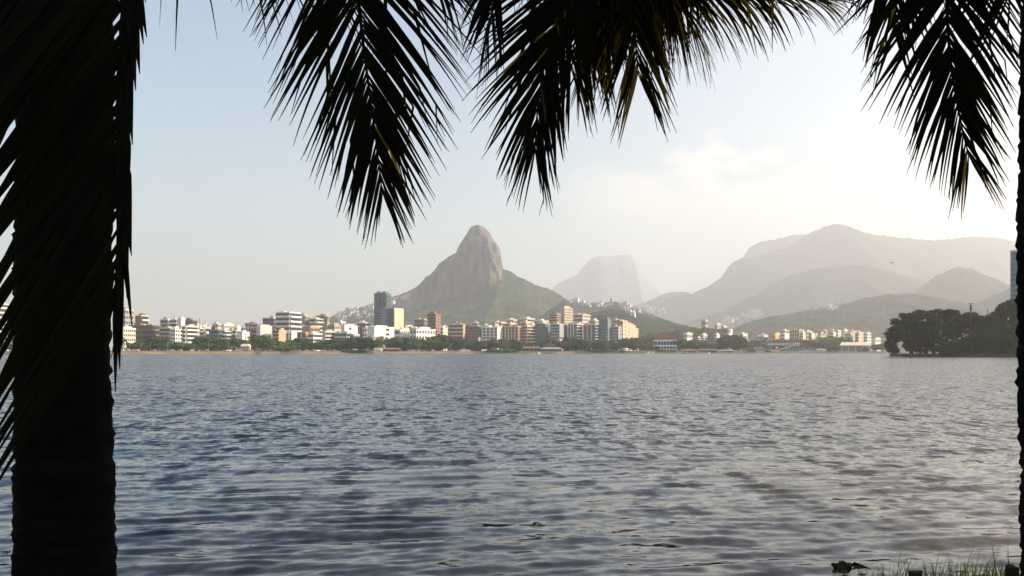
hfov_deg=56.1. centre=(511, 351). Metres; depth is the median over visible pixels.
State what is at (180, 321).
apartment block
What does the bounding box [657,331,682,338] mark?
tree
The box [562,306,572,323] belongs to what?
tower block
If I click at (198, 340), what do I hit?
tree
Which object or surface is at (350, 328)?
apartment block
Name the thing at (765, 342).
tree
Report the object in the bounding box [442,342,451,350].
tree
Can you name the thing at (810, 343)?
tree
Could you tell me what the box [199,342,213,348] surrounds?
tree
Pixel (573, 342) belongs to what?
tree
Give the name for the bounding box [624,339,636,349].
tree
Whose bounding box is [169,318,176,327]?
apartment block
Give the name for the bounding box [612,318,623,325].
apartment block
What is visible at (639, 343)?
tree
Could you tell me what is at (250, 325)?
apartment block
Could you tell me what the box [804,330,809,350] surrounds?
apartment block
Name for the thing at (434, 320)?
tower block
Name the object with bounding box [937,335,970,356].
tree
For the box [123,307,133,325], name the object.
apartment block
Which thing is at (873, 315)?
hill
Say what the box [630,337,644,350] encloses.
tree
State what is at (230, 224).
sky
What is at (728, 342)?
tree
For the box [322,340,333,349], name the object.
tree
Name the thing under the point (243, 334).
apartment block
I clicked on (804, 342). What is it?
tree
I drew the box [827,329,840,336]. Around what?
apartment block
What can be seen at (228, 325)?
apartment block
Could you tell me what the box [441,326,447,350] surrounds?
apartment block
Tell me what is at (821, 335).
apartment block
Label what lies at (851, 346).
pavilion
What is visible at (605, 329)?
tower block
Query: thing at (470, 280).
rocky mountain
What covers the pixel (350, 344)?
tree
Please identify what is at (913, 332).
tree
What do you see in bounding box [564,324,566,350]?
apartment block
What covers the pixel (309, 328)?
apartment block
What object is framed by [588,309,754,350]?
hill
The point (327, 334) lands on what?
apartment block
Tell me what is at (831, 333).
apartment block
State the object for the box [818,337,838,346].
tree
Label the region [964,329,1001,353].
tree
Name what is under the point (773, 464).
water
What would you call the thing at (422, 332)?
apartment block
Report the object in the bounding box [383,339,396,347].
tree
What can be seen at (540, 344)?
tree
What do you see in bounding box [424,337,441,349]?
tree
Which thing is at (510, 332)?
apartment block
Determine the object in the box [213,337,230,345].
tree
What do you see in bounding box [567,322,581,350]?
apartment block
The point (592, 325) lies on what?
window
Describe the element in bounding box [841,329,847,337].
apartment block
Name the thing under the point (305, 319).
apartment block
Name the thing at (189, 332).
apartment block
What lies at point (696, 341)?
tree
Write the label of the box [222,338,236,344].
tree
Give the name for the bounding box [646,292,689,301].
hill
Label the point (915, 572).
mooring post
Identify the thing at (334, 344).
tree
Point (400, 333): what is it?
apartment block
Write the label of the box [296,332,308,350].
apartment block
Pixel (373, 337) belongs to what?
apartment block
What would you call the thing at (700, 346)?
tree
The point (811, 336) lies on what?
apartment block
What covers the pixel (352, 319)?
hill
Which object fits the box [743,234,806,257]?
hill
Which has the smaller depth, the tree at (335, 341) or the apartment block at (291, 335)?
the tree at (335, 341)
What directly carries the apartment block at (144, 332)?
on the shore ground at (377, 352)
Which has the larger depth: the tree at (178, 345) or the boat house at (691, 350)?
the boat house at (691, 350)
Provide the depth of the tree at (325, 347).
959.23 m
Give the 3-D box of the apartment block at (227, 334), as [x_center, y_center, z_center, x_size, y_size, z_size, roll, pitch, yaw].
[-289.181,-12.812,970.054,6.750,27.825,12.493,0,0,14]
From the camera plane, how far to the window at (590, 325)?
1207.90 m
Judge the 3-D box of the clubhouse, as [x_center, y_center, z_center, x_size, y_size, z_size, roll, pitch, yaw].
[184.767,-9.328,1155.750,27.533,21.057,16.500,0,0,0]
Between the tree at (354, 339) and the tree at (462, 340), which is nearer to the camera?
the tree at (354, 339)
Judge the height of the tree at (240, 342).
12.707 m
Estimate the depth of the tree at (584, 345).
1054.63 m
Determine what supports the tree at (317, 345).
on the shore ground at (377, 352)
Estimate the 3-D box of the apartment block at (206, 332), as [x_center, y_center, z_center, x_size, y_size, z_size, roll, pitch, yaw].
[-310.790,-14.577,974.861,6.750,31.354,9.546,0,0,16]
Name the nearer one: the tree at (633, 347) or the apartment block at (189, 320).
the apartment block at (189, 320)
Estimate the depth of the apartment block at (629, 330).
1241.30 m
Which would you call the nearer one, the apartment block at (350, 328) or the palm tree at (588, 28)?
the palm tree at (588, 28)
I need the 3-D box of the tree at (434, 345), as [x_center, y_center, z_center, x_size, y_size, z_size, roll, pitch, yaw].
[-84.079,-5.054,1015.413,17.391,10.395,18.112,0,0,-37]
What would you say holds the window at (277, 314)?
in the apartment block at (288, 321)
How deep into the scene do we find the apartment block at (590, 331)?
1208.13 m
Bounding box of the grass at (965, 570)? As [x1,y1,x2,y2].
[815,537,1020,575]
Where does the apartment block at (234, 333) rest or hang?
on the shore ground at (377, 352)
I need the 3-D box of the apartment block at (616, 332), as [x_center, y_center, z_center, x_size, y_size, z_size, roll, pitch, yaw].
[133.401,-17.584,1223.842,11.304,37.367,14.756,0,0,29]
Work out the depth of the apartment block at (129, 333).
915.17 m
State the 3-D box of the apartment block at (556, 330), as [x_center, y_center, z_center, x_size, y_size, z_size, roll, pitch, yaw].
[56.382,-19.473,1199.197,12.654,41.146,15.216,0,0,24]
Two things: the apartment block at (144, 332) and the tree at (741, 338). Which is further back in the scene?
the tree at (741, 338)
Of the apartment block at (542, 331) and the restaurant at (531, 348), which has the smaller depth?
the restaurant at (531, 348)
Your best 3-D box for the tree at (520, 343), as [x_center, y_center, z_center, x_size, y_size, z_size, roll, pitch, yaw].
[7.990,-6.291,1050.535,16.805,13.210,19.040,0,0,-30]
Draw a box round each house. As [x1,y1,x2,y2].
[661,348,676,352]
[680,349,696,352]
[697,349,716,352]
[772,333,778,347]
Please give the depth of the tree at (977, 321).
422.78 m
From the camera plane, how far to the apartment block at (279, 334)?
1003.12 m
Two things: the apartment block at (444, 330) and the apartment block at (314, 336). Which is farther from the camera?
the apartment block at (444, 330)
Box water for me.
[0,353,1022,575]
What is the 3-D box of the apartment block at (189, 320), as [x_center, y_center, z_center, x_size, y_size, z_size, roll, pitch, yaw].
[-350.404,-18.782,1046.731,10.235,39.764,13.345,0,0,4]
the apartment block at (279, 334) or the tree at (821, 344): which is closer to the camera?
the apartment block at (279, 334)
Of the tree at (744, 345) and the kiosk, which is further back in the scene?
the tree at (744, 345)
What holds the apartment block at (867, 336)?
on the shore ground at (377, 352)
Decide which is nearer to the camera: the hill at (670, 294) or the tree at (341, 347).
the tree at (341, 347)
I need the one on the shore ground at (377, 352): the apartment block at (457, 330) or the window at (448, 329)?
the apartment block at (457, 330)
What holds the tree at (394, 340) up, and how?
on the shore ground at (377, 352)
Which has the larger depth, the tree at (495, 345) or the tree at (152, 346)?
the tree at (495, 345)
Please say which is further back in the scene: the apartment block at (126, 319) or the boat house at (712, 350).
the boat house at (712, 350)
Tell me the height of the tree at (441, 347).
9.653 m
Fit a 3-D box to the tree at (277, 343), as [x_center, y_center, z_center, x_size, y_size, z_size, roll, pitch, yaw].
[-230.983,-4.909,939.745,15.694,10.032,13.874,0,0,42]
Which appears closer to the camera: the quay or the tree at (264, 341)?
the quay
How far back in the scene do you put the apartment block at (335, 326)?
1152.57 m
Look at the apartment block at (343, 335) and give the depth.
1055.76 m
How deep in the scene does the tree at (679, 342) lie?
1147.84 m
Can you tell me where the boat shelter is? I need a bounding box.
[541,347,561,350]
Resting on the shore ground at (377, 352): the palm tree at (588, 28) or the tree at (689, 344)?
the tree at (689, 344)
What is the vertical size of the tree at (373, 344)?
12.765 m
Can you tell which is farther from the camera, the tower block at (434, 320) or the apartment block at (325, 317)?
the apartment block at (325, 317)
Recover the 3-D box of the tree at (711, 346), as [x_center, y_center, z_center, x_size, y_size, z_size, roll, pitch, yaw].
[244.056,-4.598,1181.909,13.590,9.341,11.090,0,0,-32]
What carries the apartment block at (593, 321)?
on the shore ground at (377, 352)
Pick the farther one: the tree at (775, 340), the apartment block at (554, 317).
the tree at (775, 340)
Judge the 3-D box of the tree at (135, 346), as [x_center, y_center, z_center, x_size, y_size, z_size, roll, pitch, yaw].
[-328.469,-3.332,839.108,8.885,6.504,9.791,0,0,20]
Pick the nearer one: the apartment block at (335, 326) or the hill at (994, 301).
the apartment block at (335, 326)
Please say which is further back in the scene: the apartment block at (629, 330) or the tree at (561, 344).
the apartment block at (629, 330)
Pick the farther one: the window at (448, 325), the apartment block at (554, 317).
the apartment block at (554, 317)
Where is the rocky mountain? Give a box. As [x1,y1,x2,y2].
[371,225,568,326]
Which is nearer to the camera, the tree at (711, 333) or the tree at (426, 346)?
the tree at (426, 346)
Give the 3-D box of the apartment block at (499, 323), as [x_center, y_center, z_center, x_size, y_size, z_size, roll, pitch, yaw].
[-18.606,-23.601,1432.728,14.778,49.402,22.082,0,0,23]
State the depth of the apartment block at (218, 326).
1062.71 m
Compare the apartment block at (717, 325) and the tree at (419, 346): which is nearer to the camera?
the tree at (419, 346)
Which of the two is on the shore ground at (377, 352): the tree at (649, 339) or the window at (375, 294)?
the tree at (649, 339)
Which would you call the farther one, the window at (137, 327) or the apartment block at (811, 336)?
the apartment block at (811, 336)
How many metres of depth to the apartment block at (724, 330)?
1704.24 m
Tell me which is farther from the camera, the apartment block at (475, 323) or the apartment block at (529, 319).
the apartment block at (529, 319)
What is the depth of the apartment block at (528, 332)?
1193.49 m
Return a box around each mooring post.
[908,570,922,575]
[1005,564,1018,575]
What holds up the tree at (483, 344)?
on the shore ground at (377, 352)
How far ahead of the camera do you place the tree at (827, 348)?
1231.94 m
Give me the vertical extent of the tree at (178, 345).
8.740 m
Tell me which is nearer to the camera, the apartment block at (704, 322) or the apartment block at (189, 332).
the apartment block at (189, 332)
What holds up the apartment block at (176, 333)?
on the shore ground at (377, 352)
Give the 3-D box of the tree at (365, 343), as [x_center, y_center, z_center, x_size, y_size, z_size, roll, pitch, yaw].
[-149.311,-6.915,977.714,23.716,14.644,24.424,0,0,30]
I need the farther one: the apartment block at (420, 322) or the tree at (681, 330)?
the tree at (681, 330)
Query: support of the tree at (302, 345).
on the shore ground at (377, 352)
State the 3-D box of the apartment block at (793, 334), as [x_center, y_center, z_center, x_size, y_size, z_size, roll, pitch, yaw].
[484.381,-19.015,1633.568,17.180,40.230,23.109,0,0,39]
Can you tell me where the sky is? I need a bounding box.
[0,0,1022,349]
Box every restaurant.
[382,348,400,350]
[521,346,540,350]
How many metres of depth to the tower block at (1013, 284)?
527.80 m
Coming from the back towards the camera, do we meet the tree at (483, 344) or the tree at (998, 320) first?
the tree at (483, 344)
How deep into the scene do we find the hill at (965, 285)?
4466.12 m
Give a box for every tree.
[0,0,864,575]
[131,344,141,348]
[144,343,155,350]
[145,337,170,350]
[159,342,171,349]
[173,342,186,348]
[185,344,194,348]
[191,336,213,349]
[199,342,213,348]
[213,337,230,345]
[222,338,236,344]
[232,339,248,349]
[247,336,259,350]
[252,337,273,349]
[266,345,288,350]
[271,342,283,350]
[278,346,291,350]
[284,345,296,350]
[291,338,312,350]
[297,343,305,349]
[310,343,321,348]
[319,345,330,349]
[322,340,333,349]
[328,340,341,349]
[332,342,342,347]
[336,345,345,350]
[342,340,359,349]
[347,337,363,349]
[358,338,377,349]
[369,340,378,350]
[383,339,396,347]
[387,337,403,347]
[398,343,413,350]
[403,339,418,349]
[414,343,422,348]
[416,341,427,349]
[422,344,431,349]
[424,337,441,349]
[427,342,439,349]
[430,336,448,350]
[435,343,445,349]
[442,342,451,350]
[448,341,463,350]
[455,338,470,349]
[456,0,1023,575]
[469,342,481,350]
[475,341,487,350]
[487,341,503,349]
[502,342,511,348]
[512,340,526,350]
[535,342,548,346]
[556,342,568,350]
[569,339,583,350]
[575,342,590,350]
[592,342,605,349]
[605,343,611,349]
[610,343,621,350]
[617,341,628,349]
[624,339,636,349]
[628,345,638,350]
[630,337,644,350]
[632,342,644,350]
[638,333,656,350]
[641,336,654,350]
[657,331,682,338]
[659,328,688,349]
[673,338,687,350]
[679,341,696,348]
[682,327,701,332]
[688,327,716,339]
[690,340,699,348]
[693,330,723,339]
[693,344,703,349]
[700,342,709,348]
[706,344,714,348]
[716,337,741,349]
[723,335,747,349]
[735,338,747,350]
[749,340,763,348]
[760,340,770,347]
[768,339,781,347]
[773,340,800,347]
[800,340,810,350]
[805,340,819,350]
[810,341,833,348]
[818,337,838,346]
[824,346,835,350]
[826,336,851,346]
[871,345,881,350]
[883,309,962,354]
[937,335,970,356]
[950,312,987,353]
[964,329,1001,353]
[983,298,1017,332]
[997,327,1017,353]
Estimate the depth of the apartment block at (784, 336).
1583.50 m
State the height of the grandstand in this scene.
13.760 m
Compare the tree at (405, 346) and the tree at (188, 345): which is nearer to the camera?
the tree at (188, 345)
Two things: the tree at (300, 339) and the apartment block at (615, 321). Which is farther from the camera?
the apartment block at (615, 321)
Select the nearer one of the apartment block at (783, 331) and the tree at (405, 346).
the tree at (405, 346)
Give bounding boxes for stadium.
[693,338,726,349]
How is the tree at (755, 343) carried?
on the shore ground at (377, 352)
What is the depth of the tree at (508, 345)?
1047.04 m
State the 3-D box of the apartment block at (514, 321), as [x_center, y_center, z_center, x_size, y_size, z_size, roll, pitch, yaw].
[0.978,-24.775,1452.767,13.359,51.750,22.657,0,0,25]
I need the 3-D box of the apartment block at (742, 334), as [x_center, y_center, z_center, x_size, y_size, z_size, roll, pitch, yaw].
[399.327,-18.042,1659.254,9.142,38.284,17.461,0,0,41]
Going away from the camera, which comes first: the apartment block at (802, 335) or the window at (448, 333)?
the window at (448, 333)
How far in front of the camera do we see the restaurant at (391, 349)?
986.10 m
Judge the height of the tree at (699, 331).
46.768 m
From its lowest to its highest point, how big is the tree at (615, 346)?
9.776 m
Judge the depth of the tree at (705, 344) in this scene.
1178.79 m
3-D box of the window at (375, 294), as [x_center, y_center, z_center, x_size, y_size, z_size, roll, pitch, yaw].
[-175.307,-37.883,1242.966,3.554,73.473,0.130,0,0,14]
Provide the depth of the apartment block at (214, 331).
955.37 m
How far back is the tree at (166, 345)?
860.85 m
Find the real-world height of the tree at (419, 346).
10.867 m
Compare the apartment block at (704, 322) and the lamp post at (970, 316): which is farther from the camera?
the apartment block at (704, 322)
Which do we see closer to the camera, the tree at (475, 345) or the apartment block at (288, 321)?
the tree at (475, 345)
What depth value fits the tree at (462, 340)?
1043.21 m
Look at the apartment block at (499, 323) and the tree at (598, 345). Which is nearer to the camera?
the tree at (598, 345)
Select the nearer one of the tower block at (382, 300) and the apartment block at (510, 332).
the apartment block at (510, 332)
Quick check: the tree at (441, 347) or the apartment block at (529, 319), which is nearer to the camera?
the tree at (441, 347)
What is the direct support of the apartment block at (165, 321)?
on the shore ground at (377, 352)
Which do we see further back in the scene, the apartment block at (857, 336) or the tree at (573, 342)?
the apartment block at (857, 336)
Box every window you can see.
[130,326,152,328]
[136,331,152,333]
[276,313,288,315]
[276,318,288,320]
[375,294,377,324]
[379,294,381,324]
[448,325,462,326]
[448,329,462,330]
[448,333,462,334]
[584,326,586,350]
[588,325,590,350]
[592,325,594,349]
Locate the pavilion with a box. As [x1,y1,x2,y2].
[836,342,870,350]
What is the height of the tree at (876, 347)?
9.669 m
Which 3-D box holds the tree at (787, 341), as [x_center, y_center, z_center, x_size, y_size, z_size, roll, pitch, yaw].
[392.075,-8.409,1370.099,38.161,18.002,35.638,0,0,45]
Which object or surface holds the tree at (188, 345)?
on the shore ground at (377, 352)
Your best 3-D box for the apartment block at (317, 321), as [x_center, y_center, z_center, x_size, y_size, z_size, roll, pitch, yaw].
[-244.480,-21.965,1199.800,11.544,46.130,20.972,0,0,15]
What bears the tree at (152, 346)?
on the shore ground at (377, 352)
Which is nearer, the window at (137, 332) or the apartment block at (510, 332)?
the window at (137, 332)
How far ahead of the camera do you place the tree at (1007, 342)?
385.44 m
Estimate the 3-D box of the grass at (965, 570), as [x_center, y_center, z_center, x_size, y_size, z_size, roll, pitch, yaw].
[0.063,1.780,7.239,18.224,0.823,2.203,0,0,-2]
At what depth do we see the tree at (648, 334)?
1491.59 m
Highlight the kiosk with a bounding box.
[241,344,250,350]
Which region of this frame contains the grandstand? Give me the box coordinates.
[766,342,799,350]
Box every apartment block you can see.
[0,304,8,350]
[121,326,135,349]
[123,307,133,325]
[129,323,160,350]
[135,313,148,324]
[159,326,173,350]
[160,317,169,327]
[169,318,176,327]
[170,326,181,350]
[177,314,185,328]
[181,324,198,350]
[185,316,197,325]
[198,326,204,350]
[202,325,209,349]
[209,324,222,350]
[212,320,221,329]
[222,322,233,330]
[222,328,231,350]
[231,328,240,350]
[238,330,249,350]
[245,322,257,339]
[250,328,255,350]
[256,324,272,350]
[262,316,275,329]
[272,328,286,350]
[275,311,301,332]
[287,331,296,350]
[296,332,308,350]
[301,313,309,325]
[301,325,319,332]
[307,331,321,350]
[309,317,323,332]
[316,314,329,322]
[321,329,335,350]
[322,321,330,330]
[329,321,340,332]
[334,330,349,350]
[337,320,345,324]
[341,324,357,333]
[349,334,359,349]
[357,321,368,337]
[363,326,366,349]
[367,325,394,350]
[369,335,383,350]
[394,328,409,350]
[409,327,435,350]
[414,318,427,327]
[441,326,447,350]
[448,321,465,350]
[465,325,482,350]
[471,320,478,325]
[482,323,501,350]
[495,321,506,326]
[502,324,521,350]
[505,318,518,324]
[519,317,534,325]
[521,324,535,342]
[534,319,548,323]
[535,321,550,345]
[549,312,560,323]
[550,322,563,350]
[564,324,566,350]
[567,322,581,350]
[573,313,590,323]
[583,323,598,350]
[589,318,598,324]
[611,325,621,350]
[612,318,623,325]
[620,321,627,350]
[628,322,630,350]
[631,324,633,350]
[683,332,692,340]
[701,319,707,328]
[701,333,707,339]
[715,322,720,328]
[716,328,728,333]
[738,332,747,349]
[758,335,767,347]
[778,329,788,333]
[781,333,788,339]
[789,329,803,350]
[799,331,805,350]
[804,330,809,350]
[808,331,814,350]
[818,332,826,350]
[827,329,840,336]
[828,331,835,337]
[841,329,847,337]
[845,332,853,340]
[855,332,860,341]
[856,330,863,341]
[864,330,870,343]
[871,337,880,350]
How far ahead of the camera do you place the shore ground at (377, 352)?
998.09 m
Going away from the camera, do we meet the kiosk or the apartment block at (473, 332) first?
the kiosk
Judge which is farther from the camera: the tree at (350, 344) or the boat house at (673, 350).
the boat house at (673, 350)
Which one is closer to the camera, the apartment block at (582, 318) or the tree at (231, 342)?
the tree at (231, 342)
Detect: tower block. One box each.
[374,291,391,324]
[381,307,387,325]
[387,307,403,328]
[427,312,440,350]
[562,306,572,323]
[599,317,610,349]
[1010,250,1017,298]
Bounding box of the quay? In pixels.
[890,353,1015,356]
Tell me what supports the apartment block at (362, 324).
on the shore ground at (377, 352)
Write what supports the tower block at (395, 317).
on the shore ground at (377, 352)
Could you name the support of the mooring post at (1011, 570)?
on the ground
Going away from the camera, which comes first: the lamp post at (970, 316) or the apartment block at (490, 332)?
the lamp post at (970, 316)
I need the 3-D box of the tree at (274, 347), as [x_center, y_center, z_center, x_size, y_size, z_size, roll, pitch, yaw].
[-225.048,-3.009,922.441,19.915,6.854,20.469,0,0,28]
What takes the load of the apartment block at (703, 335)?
on the shore ground at (377, 352)
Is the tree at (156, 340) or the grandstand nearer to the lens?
the tree at (156, 340)
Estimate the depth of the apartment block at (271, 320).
1110.57 m
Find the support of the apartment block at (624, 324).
on the shore ground at (377, 352)
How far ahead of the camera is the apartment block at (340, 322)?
1223.04 m
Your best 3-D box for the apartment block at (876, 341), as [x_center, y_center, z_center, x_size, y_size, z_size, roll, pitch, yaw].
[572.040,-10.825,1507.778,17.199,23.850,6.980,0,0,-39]
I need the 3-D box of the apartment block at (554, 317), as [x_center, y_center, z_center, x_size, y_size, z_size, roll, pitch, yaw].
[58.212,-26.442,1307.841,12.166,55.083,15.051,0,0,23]
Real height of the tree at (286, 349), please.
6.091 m
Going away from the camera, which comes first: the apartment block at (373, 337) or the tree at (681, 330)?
the apartment block at (373, 337)
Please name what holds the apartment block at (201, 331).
on the shore ground at (377, 352)
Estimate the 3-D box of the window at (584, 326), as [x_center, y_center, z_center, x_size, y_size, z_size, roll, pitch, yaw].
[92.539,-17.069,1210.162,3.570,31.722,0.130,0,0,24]
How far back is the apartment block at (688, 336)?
1604.45 m
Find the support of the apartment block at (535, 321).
on the shore ground at (377, 352)
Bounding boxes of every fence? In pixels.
[755,348,765,350]
[786,348,822,350]
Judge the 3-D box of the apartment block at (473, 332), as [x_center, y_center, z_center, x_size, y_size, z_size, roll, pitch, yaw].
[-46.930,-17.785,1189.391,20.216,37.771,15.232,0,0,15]
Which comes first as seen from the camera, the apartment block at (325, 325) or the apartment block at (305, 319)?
the apartment block at (325, 325)
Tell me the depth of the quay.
393.83 m
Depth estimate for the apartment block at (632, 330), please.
1255.30 m
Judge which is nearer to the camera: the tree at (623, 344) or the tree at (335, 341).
the tree at (335, 341)
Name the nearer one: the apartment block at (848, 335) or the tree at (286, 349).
the tree at (286, 349)
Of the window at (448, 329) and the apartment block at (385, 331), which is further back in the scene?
the window at (448, 329)
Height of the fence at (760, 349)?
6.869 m
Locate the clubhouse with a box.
[653,335,677,348]
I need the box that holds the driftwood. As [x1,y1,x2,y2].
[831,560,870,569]
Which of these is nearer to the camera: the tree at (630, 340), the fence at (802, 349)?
the tree at (630, 340)
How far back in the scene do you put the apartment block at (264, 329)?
1006.04 m
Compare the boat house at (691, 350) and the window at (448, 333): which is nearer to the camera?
the boat house at (691, 350)
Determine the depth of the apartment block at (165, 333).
942.02 m
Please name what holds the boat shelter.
on the shore ground at (377, 352)
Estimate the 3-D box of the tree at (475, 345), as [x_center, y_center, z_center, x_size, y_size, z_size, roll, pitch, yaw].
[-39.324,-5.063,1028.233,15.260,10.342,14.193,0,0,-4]
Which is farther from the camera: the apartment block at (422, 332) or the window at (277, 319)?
the window at (277, 319)
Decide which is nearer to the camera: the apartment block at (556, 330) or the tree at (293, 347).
the tree at (293, 347)
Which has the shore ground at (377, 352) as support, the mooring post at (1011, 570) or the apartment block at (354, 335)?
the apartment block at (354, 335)
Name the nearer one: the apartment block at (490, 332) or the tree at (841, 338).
the apartment block at (490, 332)
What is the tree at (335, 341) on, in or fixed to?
on the shore ground at (377, 352)
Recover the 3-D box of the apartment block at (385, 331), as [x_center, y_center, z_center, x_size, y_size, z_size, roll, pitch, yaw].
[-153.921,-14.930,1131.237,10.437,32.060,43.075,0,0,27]
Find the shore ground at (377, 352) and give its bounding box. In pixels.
[4,350,938,353]
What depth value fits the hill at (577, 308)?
3160.36 m
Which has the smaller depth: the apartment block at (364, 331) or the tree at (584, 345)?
the tree at (584, 345)
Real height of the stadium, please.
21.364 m
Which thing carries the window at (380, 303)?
in the tower block at (382, 300)
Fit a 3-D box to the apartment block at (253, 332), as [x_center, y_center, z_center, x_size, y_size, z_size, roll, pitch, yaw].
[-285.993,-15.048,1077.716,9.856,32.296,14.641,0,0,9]
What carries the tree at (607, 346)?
on the shore ground at (377, 352)
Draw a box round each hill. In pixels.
[330,288,414,325]
[543,300,661,323]
[551,255,662,306]
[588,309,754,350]
[633,224,1016,323]
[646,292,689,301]
[681,264,927,328]
[731,293,1008,350]
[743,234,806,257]
[914,266,1009,304]
[974,288,1009,308]
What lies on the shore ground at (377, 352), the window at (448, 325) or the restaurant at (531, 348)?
the restaurant at (531, 348)
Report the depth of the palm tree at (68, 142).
3.43 m
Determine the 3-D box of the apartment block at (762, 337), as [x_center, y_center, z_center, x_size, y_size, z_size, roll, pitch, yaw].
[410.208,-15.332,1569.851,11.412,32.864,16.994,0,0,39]
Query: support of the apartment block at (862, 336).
on the shore ground at (377, 352)
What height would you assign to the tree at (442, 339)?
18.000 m
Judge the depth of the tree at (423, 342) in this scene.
1013.71 m
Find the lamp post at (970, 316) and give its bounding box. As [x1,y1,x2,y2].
[968,303,972,334]
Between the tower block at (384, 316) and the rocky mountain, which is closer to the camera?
the tower block at (384, 316)
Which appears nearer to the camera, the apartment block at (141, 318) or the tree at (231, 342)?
the tree at (231, 342)
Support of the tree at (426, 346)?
on the shore ground at (377, 352)
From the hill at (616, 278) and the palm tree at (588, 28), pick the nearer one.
the palm tree at (588, 28)
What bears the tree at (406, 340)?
on the shore ground at (377, 352)

